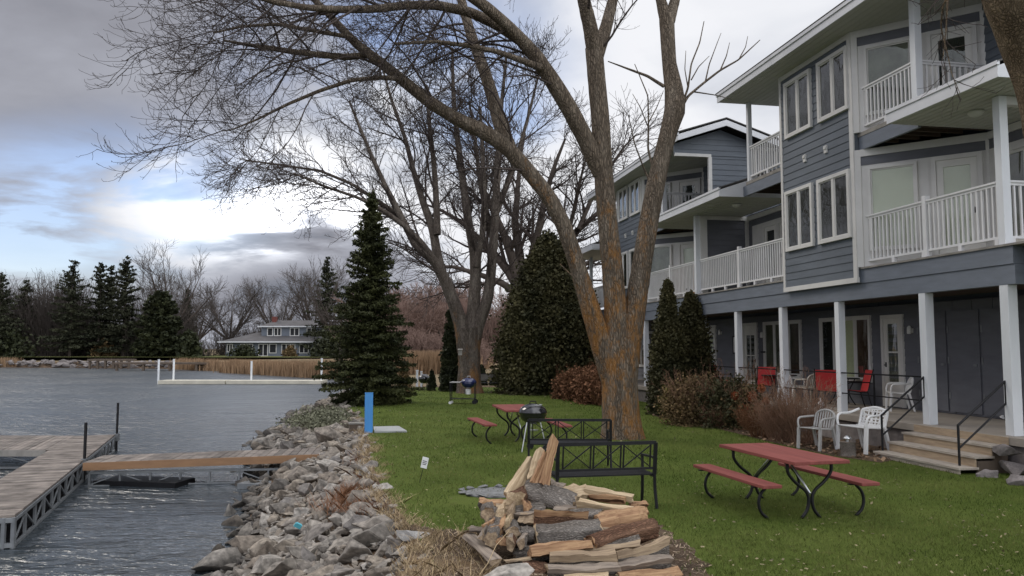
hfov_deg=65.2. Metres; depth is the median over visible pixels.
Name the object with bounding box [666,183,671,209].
window
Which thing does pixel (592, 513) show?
firewood log
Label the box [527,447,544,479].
firewood log
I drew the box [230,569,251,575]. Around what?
rock
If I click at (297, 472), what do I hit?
rock
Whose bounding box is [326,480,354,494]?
rock
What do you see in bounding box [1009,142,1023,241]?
door
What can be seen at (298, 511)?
rock
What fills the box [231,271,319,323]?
bare tree
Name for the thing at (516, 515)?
firewood log
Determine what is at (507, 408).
picnic table
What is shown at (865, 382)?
sling chair
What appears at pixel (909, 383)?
plastic chair
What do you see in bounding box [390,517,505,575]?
cut straw
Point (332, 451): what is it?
rock
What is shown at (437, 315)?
bare tree
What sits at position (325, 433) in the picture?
rock
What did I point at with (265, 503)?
rock
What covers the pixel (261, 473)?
rock
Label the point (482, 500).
firewood log
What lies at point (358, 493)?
rock
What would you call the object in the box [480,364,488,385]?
shrub
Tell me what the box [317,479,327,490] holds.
rock
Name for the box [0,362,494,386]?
bank
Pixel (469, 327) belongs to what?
bare tree
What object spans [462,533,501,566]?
grey timber
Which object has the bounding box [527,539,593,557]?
firewood log
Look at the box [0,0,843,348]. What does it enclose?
sky
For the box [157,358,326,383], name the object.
swim dock
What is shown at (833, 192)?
window
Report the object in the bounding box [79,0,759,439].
maple tree
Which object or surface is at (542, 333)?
evergreen tree
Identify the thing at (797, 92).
window
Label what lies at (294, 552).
rock
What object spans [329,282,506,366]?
red thicket
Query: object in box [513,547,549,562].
firewood log
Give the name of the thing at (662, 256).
window
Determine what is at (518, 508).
firewood log
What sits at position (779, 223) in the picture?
door
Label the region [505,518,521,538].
firewood log
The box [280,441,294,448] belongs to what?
rock
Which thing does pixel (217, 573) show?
rock
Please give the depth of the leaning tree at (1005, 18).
7.33 m
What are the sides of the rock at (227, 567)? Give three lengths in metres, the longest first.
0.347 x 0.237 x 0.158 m
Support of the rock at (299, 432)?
on the bank soil
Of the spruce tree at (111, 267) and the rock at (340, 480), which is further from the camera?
the spruce tree at (111, 267)
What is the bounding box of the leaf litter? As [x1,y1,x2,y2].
[652,414,890,461]
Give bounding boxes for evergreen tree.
[128,290,183,358]
[487,229,600,395]
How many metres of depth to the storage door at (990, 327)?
17.11 m
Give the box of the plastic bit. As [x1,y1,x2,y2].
[294,522,301,528]
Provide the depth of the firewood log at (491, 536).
7.82 m
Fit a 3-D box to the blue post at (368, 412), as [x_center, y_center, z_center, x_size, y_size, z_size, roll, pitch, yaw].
[-3.585,3.168,20.027,0.204,1.090,0.104,1,-4,-11]
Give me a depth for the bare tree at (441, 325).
95.05 m
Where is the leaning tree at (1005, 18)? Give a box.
[909,0,1023,137]
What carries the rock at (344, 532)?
on the bank soil
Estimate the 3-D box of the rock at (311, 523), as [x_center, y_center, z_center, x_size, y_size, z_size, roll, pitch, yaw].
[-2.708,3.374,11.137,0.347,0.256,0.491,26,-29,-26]
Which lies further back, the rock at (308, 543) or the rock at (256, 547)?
the rock at (256, 547)
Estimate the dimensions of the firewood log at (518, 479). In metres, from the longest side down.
0.698 x 0.151 x 0.110 m
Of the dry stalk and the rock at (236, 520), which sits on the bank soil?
the rock at (236, 520)
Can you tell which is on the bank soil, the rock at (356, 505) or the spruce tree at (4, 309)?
the rock at (356, 505)
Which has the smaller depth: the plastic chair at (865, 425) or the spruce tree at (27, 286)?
the plastic chair at (865, 425)
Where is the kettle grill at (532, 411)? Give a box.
[519,401,546,451]
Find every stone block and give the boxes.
[976,469,998,477]
[992,444,1021,455]
[999,460,1023,474]
[1006,474,1023,485]
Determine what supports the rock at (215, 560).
on the bank soil
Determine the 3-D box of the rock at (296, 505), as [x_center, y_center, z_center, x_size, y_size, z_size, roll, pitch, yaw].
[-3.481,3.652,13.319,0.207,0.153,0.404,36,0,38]
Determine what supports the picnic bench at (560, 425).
on the lawn at (462, 500)
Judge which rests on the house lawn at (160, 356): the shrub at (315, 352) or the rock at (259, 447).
the shrub at (315, 352)
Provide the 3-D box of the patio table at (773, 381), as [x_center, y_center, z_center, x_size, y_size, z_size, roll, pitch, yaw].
[7.785,2.896,23.289,1.000,0.737,1.000,1,-5,-17]
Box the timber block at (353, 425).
[348,422,363,431]
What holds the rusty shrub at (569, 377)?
on the lawn at (462, 500)
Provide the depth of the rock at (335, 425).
22.15 m
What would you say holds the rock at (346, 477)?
on the bank soil
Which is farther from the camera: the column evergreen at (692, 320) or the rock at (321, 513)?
the column evergreen at (692, 320)
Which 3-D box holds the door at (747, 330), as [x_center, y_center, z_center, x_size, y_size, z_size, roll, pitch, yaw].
[8.280,2.395,27.794,0.110,2.360,1.050,1,-4,-10]
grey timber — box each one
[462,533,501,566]
[467,525,482,532]
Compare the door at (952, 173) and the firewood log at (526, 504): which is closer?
the firewood log at (526, 504)
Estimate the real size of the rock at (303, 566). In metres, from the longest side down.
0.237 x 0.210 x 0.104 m
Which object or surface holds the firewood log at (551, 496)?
on the firewood log
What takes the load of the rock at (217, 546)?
on the bank soil
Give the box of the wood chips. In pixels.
[395,525,712,575]
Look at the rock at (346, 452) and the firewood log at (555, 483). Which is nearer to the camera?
the firewood log at (555, 483)
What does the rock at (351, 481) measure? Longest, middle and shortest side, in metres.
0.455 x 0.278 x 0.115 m
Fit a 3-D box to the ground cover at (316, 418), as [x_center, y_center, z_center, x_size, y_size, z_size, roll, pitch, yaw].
[-5.612,4.322,27.318,4.650,0.540,12.566,0,-4,0]
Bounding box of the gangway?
[82,448,320,488]
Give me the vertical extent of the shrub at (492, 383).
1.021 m
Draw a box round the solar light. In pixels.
[843,435,851,441]
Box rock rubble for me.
[219,389,411,575]
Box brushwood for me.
[0,268,351,357]
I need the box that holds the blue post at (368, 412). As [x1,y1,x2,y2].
[364,392,372,432]
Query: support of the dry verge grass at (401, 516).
on the lawn at (462, 500)
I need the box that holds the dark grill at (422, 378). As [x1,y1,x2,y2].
[418,374,428,386]
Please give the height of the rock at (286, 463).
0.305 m
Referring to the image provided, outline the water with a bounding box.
[0,368,342,575]
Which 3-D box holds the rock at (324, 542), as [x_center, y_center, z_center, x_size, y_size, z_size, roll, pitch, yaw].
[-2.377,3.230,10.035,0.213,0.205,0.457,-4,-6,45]
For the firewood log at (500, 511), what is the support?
on the firewood log at (500, 520)
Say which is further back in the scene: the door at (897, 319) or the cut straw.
the door at (897, 319)
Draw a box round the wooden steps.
[873,424,1008,473]
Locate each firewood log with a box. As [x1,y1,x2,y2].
[477,525,487,539]
[478,497,503,510]
[480,501,497,522]
[481,518,494,527]
[482,518,500,547]
[490,514,506,534]
[495,499,505,516]
[495,531,506,545]
[496,503,509,510]
[504,456,531,498]
[504,514,513,529]
[504,556,531,562]
[505,500,515,517]
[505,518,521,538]
[506,485,527,504]
[506,533,516,551]
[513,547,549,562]
[514,511,533,520]
[515,504,545,512]
[516,533,528,549]
[517,512,533,525]
[520,525,535,542]
[522,499,531,511]
[522,560,548,572]
[524,479,577,509]
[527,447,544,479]
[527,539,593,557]
[530,451,546,482]
[531,502,545,509]
[533,519,602,543]
[534,509,588,524]
[538,434,558,484]
[544,562,621,575]
[549,548,617,563]
[550,478,565,487]
[553,505,576,510]
[563,483,589,500]
[564,571,608,575]
[569,508,602,519]
[576,498,633,510]
[584,485,633,502]
[584,518,659,547]
[585,534,641,550]
[588,494,625,504]
[593,505,647,527]
[616,536,670,561]
[616,566,682,575]
[618,554,673,570]
[628,500,648,506]
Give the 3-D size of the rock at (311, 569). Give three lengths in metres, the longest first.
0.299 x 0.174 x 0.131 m
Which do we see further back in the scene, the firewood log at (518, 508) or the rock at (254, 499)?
the rock at (254, 499)
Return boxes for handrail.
[880,376,924,450]
[957,380,1006,471]
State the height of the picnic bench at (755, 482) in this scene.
0.458 m
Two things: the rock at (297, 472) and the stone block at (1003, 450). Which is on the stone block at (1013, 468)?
the stone block at (1003, 450)
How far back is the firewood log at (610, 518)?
8.22 m
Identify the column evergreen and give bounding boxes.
[438,309,458,391]
[642,277,691,415]
[678,289,721,410]
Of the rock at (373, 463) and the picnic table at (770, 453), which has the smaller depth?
the picnic table at (770, 453)
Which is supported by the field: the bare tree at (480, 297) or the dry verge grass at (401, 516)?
the bare tree at (480, 297)
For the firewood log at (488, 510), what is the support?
on the firewood log at (491, 521)
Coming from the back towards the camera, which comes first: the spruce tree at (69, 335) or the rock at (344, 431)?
the spruce tree at (69, 335)
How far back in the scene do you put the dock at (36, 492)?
16.13 m
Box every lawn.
[37,355,308,356]
[347,387,1023,575]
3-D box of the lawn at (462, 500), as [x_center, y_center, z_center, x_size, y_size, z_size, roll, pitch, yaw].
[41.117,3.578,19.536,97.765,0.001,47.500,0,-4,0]
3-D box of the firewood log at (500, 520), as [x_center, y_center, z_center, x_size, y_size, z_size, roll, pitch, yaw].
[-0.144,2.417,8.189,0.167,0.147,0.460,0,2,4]
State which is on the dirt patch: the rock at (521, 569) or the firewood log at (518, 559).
the rock at (521, 569)
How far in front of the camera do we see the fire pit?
11.65 m
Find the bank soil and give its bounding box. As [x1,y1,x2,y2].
[237,409,419,572]
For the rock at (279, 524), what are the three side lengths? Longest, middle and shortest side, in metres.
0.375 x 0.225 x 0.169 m
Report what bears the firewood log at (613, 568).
on the dirt patch
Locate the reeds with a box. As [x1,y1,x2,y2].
[0,349,495,378]
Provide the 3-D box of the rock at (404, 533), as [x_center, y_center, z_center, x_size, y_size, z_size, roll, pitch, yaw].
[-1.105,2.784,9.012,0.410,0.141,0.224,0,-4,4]
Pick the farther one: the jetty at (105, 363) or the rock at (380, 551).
the jetty at (105, 363)
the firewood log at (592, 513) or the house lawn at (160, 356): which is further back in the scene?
the house lawn at (160, 356)
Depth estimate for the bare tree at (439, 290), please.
110.55 m
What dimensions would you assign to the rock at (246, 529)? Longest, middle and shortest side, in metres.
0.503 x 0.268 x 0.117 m
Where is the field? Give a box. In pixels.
[0,349,498,385]
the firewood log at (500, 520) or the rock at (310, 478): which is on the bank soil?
the rock at (310, 478)
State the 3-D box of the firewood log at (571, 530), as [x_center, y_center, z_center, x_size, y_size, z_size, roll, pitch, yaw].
[0.564,2.462,8.012,0.697,0.248,0.263,-2,-4,-7]
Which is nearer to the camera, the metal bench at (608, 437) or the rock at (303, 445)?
the metal bench at (608, 437)
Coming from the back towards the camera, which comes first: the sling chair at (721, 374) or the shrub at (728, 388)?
the sling chair at (721, 374)
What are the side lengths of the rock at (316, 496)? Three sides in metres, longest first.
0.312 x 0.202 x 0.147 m
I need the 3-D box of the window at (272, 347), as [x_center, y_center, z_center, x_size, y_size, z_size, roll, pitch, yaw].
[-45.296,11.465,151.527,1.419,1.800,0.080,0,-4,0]
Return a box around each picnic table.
[492,404,526,441]
[719,443,849,518]
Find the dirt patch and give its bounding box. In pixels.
[395,524,711,575]
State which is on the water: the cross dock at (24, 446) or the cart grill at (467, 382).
the cross dock at (24, 446)
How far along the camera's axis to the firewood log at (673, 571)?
7.36 m
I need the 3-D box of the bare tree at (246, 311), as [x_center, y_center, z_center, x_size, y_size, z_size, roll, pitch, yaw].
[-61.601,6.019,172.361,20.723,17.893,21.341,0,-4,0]
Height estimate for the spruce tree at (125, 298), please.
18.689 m
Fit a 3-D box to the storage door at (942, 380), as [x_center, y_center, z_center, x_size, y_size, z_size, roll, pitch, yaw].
[9.942,1.722,18.933,0.053,2.290,0.970,1,-4,-10]
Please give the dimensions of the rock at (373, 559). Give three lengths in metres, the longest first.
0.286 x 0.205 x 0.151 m
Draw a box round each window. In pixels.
[227,344,232,351]
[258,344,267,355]
[267,328,272,335]
[269,344,276,352]
[274,328,281,335]
[281,344,294,353]
[290,328,298,335]
[299,344,308,352]
[617,186,628,222]
[621,251,628,288]
[629,178,639,216]
[629,248,634,277]
[639,331,653,367]
[648,244,671,293]
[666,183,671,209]
[762,320,802,377]
[783,68,812,139]
[784,182,815,251]
[816,45,848,122]
[816,169,851,244]
[819,315,872,381]
[863,37,911,115]
[867,161,919,250]
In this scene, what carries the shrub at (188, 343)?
on the house lawn at (160, 356)
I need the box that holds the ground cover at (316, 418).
[268,403,395,431]
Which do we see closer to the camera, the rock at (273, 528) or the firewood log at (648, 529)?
the firewood log at (648, 529)
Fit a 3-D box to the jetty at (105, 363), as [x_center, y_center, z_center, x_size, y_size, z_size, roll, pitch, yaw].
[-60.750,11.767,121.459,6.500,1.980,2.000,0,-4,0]
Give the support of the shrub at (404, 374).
on the lawn at (462, 500)
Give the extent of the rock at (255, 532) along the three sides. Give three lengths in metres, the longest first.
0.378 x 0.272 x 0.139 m
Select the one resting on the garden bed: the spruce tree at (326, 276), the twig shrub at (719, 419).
the twig shrub at (719, 419)
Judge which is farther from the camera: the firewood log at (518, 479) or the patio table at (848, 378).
the patio table at (848, 378)
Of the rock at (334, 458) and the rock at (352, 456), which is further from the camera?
the rock at (334, 458)
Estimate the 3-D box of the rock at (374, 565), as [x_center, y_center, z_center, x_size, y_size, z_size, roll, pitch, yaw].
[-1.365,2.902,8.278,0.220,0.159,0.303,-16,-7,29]
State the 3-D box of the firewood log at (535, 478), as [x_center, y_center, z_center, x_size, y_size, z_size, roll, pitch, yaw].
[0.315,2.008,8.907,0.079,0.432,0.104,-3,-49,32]
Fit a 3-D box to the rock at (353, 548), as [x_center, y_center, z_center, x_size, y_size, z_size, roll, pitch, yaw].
[-1.798,3.006,9.085,0.449,0.266,0.365,3,-41,28]
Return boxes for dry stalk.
[480,531,508,573]
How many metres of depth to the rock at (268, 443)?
23.46 m
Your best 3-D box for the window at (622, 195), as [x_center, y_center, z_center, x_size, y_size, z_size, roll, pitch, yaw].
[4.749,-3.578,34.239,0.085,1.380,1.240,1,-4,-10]
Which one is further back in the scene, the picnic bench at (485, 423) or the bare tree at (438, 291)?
the bare tree at (438, 291)
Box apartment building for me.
[581,0,1023,474]
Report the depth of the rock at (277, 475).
17.18 m
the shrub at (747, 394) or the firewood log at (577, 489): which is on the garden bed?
the shrub at (747, 394)
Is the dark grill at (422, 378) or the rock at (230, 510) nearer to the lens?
the rock at (230, 510)
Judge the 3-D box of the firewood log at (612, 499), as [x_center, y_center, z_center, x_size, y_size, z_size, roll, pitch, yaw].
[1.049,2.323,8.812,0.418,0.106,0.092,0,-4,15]
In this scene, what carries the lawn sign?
on the lawn at (462, 500)
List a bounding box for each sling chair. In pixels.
[713,364,732,383]
[752,366,776,397]
[814,368,836,404]
[847,368,873,406]
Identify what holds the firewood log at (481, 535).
on the firewood log at (491, 536)
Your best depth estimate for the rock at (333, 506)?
11.68 m
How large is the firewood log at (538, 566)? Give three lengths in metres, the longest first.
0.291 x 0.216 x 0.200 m
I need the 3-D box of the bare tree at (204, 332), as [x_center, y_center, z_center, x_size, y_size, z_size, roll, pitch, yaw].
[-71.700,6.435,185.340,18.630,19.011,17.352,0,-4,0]
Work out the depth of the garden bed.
16.93 m
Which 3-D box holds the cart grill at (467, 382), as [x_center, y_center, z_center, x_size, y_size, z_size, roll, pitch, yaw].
[-1.842,3.874,30.396,1.065,1.061,0.600,0,-4,4]
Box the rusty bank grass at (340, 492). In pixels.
[297,440,413,517]
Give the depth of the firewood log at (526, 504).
8.42 m
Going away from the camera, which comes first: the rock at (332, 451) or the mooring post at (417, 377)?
the rock at (332, 451)
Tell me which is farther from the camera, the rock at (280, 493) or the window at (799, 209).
the window at (799, 209)
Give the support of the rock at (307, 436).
on the bank soil
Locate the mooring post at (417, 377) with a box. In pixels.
[416,370,418,386]
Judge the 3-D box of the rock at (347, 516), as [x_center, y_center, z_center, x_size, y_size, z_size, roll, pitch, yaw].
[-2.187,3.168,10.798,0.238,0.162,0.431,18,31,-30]
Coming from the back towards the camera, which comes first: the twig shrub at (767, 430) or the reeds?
the reeds
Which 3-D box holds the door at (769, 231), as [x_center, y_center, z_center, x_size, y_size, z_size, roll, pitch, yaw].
[8.243,-0.988,25.485,0.110,2.160,0.930,1,-4,-10]
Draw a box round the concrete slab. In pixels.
[373,426,406,432]
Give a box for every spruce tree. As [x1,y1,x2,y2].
[0,272,29,357]
[7,279,40,350]
[36,260,101,358]
[75,262,121,354]
[84,265,129,351]
[94,255,144,358]
[182,287,198,331]
[297,256,345,355]
[311,190,424,405]
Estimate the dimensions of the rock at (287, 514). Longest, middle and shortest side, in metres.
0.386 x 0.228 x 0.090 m
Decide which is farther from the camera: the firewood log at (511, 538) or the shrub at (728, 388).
the shrub at (728, 388)
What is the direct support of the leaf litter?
on the garden bed
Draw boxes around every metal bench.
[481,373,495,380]
[527,419,611,467]
[551,441,657,508]
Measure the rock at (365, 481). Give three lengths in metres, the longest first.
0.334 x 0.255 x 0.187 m
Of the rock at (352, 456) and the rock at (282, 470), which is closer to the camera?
the rock at (352, 456)
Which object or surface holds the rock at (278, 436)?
on the bank soil
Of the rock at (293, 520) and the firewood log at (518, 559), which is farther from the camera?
the rock at (293, 520)
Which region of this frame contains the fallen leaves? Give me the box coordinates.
[378,396,1022,575]
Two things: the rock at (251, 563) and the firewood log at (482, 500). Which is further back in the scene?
the rock at (251, 563)
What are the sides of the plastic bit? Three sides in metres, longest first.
0.100 x 0.070 x 0.026 m
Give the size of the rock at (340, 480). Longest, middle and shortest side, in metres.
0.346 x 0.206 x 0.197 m
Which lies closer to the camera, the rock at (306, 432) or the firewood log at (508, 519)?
the firewood log at (508, 519)
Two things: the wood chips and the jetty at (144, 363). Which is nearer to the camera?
the wood chips
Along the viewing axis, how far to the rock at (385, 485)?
12.04 m
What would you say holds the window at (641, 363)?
in the apartment building
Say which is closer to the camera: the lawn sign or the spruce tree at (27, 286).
the lawn sign
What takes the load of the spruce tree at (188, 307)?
on the house lawn at (160, 356)
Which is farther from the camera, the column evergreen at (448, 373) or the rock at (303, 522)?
the column evergreen at (448, 373)
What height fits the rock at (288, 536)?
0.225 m
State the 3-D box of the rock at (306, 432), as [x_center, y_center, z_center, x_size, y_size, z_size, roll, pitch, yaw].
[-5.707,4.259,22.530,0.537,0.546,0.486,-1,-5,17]
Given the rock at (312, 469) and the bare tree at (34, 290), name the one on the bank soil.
the rock at (312, 469)
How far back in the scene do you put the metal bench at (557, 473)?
10.49 m
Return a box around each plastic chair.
[777,373,805,400]
[793,374,823,403]
[796,409,836,451]
[835,406,889,454]
[885,377,915,411]
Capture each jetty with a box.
[87,359,136,368]
[114,362,223,370]
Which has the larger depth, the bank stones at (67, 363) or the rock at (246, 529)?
the bank stones at (67, 363)
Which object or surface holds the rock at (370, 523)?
on the bank soil
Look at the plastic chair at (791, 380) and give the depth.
22.61 m
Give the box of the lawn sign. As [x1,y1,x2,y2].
[419,457,428,482]
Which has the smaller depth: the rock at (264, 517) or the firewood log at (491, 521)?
the firewood log at (491, 521)
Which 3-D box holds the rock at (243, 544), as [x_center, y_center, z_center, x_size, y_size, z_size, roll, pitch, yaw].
[-3.793,3.793,11.714,0.669,0.281,0.469,16,4,-32]
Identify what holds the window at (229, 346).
in the lake house
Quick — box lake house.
[217,317,323,355]
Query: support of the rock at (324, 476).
on the bank soil
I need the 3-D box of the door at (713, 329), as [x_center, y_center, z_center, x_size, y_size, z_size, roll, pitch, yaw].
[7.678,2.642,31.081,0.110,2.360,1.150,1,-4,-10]
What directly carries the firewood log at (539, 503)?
on the firewood log
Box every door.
[677,178,700,205]
[678,241,693,296]
[707,325,716,363]
[742,322,758,386]
[762,221,777,282]
[777,220,782,280]
[880,314,906,407]
[916,312,949,410]
[926,22,977,90]
[930,151,985,254]
[946,309,982,414]
[980,308,1004,416]
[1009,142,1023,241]
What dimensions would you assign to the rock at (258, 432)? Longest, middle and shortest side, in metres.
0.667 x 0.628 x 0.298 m
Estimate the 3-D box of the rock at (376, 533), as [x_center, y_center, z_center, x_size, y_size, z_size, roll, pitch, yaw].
[-1.560,2.949,9.382,0.396,0.367,0.662,-2,-5,27]
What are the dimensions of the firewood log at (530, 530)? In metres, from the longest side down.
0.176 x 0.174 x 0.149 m
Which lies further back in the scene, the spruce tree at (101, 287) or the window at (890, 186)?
the spruce tree at (101, 287)
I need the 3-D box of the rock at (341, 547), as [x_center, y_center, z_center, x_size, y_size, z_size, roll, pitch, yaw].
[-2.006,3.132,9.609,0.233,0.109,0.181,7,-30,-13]
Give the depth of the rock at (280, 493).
14.81 m
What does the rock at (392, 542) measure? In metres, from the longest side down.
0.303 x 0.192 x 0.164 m
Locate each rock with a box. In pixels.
[191,547,242,570]
[210,570,223,575]
[211,544,224,551]
[220,563,236,570]
[221,515,242,526]
[223,504,236,515]
[226,530,238,536]
[228,535,264,553]
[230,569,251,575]
[232,501,246,507]
[234,476,248,485]
[238,522,252,535]
[242,496,265,504]
[244,555,260,568]
[249,538,276,557]
[250,529,265,534]
[250,554,281,573]
[251,437,267,443]
[254,445,264,449]
[254,541,278,556]
[255,430,265,436]
[259,470,272,475]
[259,512,269,527]
[260,499,273,510]
[262,557,304,575]
[263,429,280,435]
[263,440,275,448]
[266,514,278,525]
[266,525,277,534]
[268,502,289,514]
[269,478,289,491]
[271,466,288,480]
[273,473,281,478]
[273,538,297,552]
[275,435,284,439]
[276,517,292,528]
[277,490,290,500]
[278,534,295,542]
[279,457,295,468]
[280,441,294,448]
[280,492,298,499]
[280,497,295,502]
[280,512,293,516]
[281,516,304,527]
[282,470,291,482]
[284,524,300,535]
[285,546,308,558]
[287,466,310,481]
[287,479,304,491]
[287,569,305,575]
[289,497,303,507]
[293,507,309,516]
[294,427,303,435]
[294,443,314,447]
[294,503,304,507]
[294,519,307,525]
[296,561,312,570]
[298,483,313,496]
[300,473,318,482]
[301,430,314,440]
[301,545,315,561]
[302,465,318,472]
[302,522,331,542]
[304,432,315,439]
[304,540,313,547]
[304,563,320,573]
[305,435,316,443]
[305,564,333,575]
[306,519,322,533]
[307,493,319,501]
[310,534,336,553]
[311,506,326,519]
[314,426,345,442]
[316,459,339,472]
[317,472,335,480]
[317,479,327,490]
[317,544,328,552]
[319,447,340,459]
[321,493,340,513]
[322,483,336,491]
[324,555,339,565]
[325,499,345,512]
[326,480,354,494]
[327,473,340,484]
[327,528,350,536]
[328,513,341,526]
[328,536,351,552]
[329,422,344,428]
[329,456,339,460]
[331,565,354,575]
[332,508,343,514]
[334,428,348,434]
[334,466,348,471]
[335,544,345,553]
[338,469,353,481]
[338,538,372,563]
[341,475,356,480]
[341,509,354,524]
[342,514,369,530]
[345,450,354,455]
[345,478,358,487]
[345,490,375,502]
[348,519,394,546]
[349,502,370,514]
[351,450,364,457]
[351,515,397,528]
[358,478,374,488]
[359,466,370,478]
[362,566,394,575]
[365,460,377,468]
[365,507,379,515]
[366,555,385,563]
[366,561,390,571]
[372,483,392,492]
[374,542,387,556]
[375,560,387,567]
[385,547,396,558]
[387,504,397,510]
[387,537,402,547]
[390,546,406,555]
[396,530,429,541]
[484,563,534,575]
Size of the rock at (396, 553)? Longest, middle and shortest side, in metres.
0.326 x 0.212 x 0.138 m
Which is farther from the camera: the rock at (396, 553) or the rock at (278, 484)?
the rock at (278, 484)
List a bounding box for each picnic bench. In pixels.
[467,417,496,443]
[542,418,571,438]
[693,464,781,518]
[778,462,879,515]
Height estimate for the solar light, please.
0.125 m
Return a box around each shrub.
[0,323,45,358]
[86,338,120,358]
[171,329,206,358]
[226,344,260,357]
[281,345,298,357]
[304,328,338,358]
[396,366,413,391]
[426,369,436,390]
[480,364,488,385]
[489,369,496,385]
[549,365,575,399]
[558,358,595,401]
[570,362,596,404]
[584,362,601,405]
[646,357,727,427]
[656,380,679,417]
[689,356,769,429]
[699,399,729,427]
[716,383,769,430]
[731,397,782,437]
[736,374,808,440]
[748,365,842,444]
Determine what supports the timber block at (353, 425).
on the bank soil
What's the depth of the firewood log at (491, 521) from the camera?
8.06 m
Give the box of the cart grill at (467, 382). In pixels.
[449,376,477,403]
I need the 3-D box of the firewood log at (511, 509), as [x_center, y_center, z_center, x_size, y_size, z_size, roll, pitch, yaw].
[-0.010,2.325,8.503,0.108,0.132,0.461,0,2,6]
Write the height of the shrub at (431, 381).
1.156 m
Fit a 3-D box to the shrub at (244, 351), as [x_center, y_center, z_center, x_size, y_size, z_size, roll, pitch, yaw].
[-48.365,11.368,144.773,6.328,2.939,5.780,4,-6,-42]
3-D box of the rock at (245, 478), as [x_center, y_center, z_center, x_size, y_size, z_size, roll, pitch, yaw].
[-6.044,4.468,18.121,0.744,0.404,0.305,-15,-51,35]
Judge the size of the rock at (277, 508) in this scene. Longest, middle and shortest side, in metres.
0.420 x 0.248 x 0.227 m
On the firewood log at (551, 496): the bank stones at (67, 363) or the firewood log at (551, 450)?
the firewood log at (551, 450)
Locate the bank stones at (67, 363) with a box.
[0,359,207,368]
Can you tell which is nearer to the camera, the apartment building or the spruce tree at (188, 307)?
the apartment building
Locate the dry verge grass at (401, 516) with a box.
[343,416,446,575]
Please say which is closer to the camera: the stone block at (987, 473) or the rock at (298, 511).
the rock at (298, 511)
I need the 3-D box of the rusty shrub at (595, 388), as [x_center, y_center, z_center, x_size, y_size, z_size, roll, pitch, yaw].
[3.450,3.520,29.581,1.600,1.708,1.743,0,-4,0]
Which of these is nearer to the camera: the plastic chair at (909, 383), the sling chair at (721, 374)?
the plastic chair at (909, 383)
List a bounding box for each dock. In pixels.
[0,403,119,549]
[0,435,72,468]
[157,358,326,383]
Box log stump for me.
[840,441,855,456]
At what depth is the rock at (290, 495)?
14.45 m
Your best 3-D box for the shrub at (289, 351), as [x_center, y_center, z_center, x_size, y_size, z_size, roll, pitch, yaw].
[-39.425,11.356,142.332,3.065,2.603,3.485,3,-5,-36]
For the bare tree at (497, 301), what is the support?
on the field
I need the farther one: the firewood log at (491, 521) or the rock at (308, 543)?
the rock at (308, 543)
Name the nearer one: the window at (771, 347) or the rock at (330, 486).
the rock at (330, 486)
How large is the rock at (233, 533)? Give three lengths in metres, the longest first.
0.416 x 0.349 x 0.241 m
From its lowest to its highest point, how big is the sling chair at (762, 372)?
0.988 m
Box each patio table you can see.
[761,374,796,400]
[829,377,859,404]
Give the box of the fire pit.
[458,484,506,497]
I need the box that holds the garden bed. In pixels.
[654,415,891,462]
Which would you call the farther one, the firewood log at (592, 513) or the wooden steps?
the wooden steps
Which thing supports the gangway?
on the bank soil
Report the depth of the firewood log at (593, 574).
7.31 m
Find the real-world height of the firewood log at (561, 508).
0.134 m
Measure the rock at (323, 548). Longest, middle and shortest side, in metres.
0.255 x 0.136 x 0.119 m
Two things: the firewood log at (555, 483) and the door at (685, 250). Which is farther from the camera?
the door at (685, 250)
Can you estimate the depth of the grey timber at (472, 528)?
8.30 m
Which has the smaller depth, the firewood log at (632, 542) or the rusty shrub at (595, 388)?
the firewood log at (632, 542)
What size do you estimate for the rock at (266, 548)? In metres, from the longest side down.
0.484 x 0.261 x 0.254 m
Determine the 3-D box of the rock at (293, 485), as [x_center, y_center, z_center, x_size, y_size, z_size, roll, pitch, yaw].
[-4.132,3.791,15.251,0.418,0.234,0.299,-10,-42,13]
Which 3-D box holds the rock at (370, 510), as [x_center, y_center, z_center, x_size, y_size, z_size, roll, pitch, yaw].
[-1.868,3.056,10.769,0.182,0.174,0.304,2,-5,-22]
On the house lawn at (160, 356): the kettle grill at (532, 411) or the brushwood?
the brushwood
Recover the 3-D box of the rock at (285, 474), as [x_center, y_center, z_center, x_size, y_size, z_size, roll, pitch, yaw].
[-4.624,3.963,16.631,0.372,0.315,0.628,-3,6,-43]
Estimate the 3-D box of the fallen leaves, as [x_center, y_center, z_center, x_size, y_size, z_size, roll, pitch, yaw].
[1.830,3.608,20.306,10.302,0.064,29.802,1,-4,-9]
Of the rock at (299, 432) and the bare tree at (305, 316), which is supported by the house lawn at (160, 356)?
the bare tree at (305, 316)
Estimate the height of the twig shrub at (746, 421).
0.935 m
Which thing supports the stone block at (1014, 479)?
on the lawn at (462, 500)
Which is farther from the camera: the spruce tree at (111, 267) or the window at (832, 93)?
the spruce tree at (111, 267)
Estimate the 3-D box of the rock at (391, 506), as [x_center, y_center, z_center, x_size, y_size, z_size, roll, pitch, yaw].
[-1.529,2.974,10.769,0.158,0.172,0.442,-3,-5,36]
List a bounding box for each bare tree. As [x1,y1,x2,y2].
[4,270,92,310]
[8,274,54,303]
[105,260,181,319]
[127,236,229,325]
[159,278,238,340]
[176,276,272,336]
[187,9,584,393]
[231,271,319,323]
[269,254,352,321]
[299,272,350,359]
[331,285,416,337]
[386,290,446,337]
[391,278,468,333]
[398,285,491,339]
[421,276,469,300]
[434,279,508,317]
[481,274,504,313]
[490,292,506,313]
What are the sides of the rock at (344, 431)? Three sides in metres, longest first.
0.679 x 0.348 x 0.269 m
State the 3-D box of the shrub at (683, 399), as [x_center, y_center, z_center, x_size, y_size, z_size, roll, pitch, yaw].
[4.990,2.844,22.174,2.570,1.907,2.329,0,-4,0]

